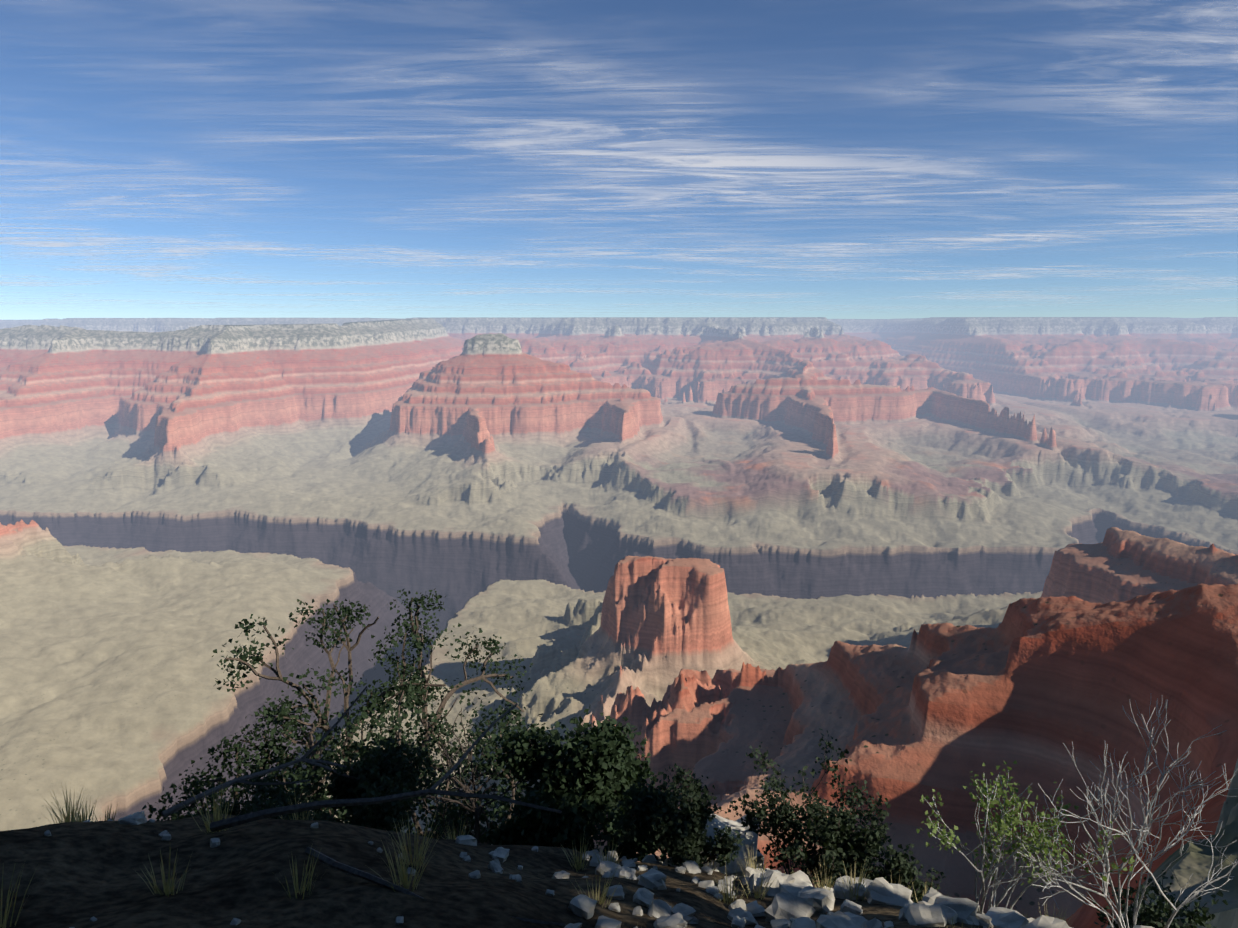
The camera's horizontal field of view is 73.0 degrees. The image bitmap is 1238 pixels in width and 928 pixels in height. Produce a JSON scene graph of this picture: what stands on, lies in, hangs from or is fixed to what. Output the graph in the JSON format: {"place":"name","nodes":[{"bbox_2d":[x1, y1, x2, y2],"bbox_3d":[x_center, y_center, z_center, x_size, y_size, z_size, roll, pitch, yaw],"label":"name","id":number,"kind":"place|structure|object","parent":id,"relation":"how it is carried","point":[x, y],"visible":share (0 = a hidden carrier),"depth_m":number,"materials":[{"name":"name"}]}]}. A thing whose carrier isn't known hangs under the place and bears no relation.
{"place":"outdoors","nodes":[
{"label":"outdoors","id":0,"kind":"place"},
{"bbox_2d":[0,814,990,927],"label":"ground","id":1,"kind":"structure","parent":0,"point":[85,872],"depth_m":4.53,"materials":[{"name":"soil"}]},
{"bbox_2d":[209,768,320,819],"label":"bush","id":2,"kind":"object","parent":1,"relation":"on","point":[278,796],"visible":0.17,"depth_m":8.50,"materials":[{"name":"green plant"}]},
{"bbox_2d":[161,686,564,925],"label":"fallen branches","id":3,"kind":"object","parent":1,"relation":"on","point":[259,815],"visible":0.83,"depth_m":5.21,"materials":[{"name":"brown wood"}]},
{"bbox_2d":[282,735,449,833],"bbox_3d":[-2.140,2.817,6.980,1.264,0.903,1.336,0,9,2],"label":"bush","id":4,"kind":"object","parent":1,"relation":"on","point":[380,772],"visible":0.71,"depth_m":6.93,"materials":[{"name":"green plant"}]},
{"bbox_2d":[142,588,594,843],"bbox_3d":[-3.453,5.370,12.179,6.436,6.289,6.665,0,9,2],"label":"tree","id":5,"kind":"object","parent":1,"relation":"on","point":[418,641],"visible":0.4,"depth_m":12.02,"materials":[{"name":"green plant"}]},
{"bbox_2d":[313,639,559,844],"bbox_3d":[-2.104,5.308,11.677,3.921,5.413,6.628,0,9,2],"label":"shrub","id":6,"kind":"object","parent":1,"relation":"on","point":[481,767],"visible":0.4,"depth_m":10.93,"materials":[{"name":"green plant"}]},
{"bbox_2d":[409,708,528,843],"bbox_3d":[-1.705,3.501,8.814,1.618,1.813,1.388,5,10,31],"label":"shrub","id":7,"kind":"object","parent":1,"relation":"on","point":[476,809],"visible":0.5,"depth_m":8.90,"materials":[{"name":"green plant"}]},
{"bbox_2d":[0,782,1069,927],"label":"grass tufts","id":8,"kind":"object","parent":1,"relation":"on","point":[168,888],"visible":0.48,"depth_m":5.04,"materials":[{"name":"green plant"}]},
{"bbox_2d":[478,706,667,861],"bbox_3d":[-0.441,3.375,8.400,2.071,1.766,2.022,0,9,2],"label":"juniper bush","id":9,"kind":"object","parent":1,"relation":"on","point":[595,774],"visible":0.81,"depth_m":8.24,"materials":[{"name":"green plant"}]},
{"bbox_2d":[44,811,1152,927],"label":"limestone rubble","id":10,"kind":"object","parent":1,"relation":"on","point":[799,899],"visible":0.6,"depth_m":5.38,"materials":[{"name":"grey stone"}]},
{"bbox_2d":[607,763,744,869],"bbox_3d":[0.441,3.110,7.093,1.066,0.838,0.911,-4,10,-26],"label":"bush","id":11,"kind":"object","parent":1,"relation":"on","point":[672,827],"visible":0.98,"depth_m":7.03,"materials":[{"name":"green plant"}]},
{"bbox_2d":[700,814,764,876],"bbox_3d":[1.304,4.157,8.416,1.411,1.208,0.950,-2,9,-13],"label":"edge boulder","id":12,"kind":"object","parent":1,"relation":"on","point":[749,841],"visible":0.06,"depth_m":8.22,"materials":[{"name":"stone"}]},
{"bbox_2d":[727,728,882,886],"bbox_3d":[1.733,3.443,7.833,1.403,1.603,1.080,0,9,2],"label":"shrub","id":13,"kind":"object","parent":1,"relation":"on","point":[774,821],"visible":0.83,"depth_m":7.84,"materials":[{"name":"green plant"}]},
{"bbox_2d":[775,796,944,902],"bbox_3d":[2.120,3.542,7.277,1.235,0.988,1.684,-7,11,-37],"label":"bush","id":14,"kind":"object","parent":1,"relation":"on","point":[857,848],"visible":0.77,"depth_m":7.24,"materials":[{"name":"green plant"}]},
{"bbox_2d":[916,760,1147,913],"bbox_3d":[3.249,3.243,7.026,1.839,1.581,1.322,0,9,2],"label":"green shrub","id":15,"kind":"object","parent":1,"relation":"on","point":[1007,826],"visible":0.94,"depth_m":6.94,"materials":[{"name":"green plant"}]},
{"bbox_2d":[1016,698,1237,927],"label":"bare shrub","id":16,"kind":"object","parent":1,"relation":"on","point":[1118,916],"visible":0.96,"depth_m":6.75,"materials":[{"name":"grey plant"}]},
{"bbox_2d":[1091,870,1227,927],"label":"green shrub","id":17,"kind":"object","parent":1,"relation":"on","point":[1152,914],"visible":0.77,"depth_m":7.49,"materials":[{"name":"green plant"}]},
{"bbox_2d":[0,317,1237,927],"bbox_3d":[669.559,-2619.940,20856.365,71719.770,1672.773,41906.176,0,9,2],"label":"canyon terrain","id":18,"kind":"structure","parent":0,"point":[906,563],"depth_m":4163.70,"materials":[{"name":"red stone"}]},
{"bbox_2d":[0,0,1237,315],"bbox_3d":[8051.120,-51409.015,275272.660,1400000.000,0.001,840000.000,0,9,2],"label":"cloud","id":19,"kind":"structure","parent":0,"point":[730,160],"depth_m":48352.70,"materials":[{"name":"white"}]},
{"bbox_2d":[0,0,1237,319],"label":"sky","id":20,"kind":"structure","parent":0,"point":[815,30],"materials":[{"name":"blue"}]}
]}

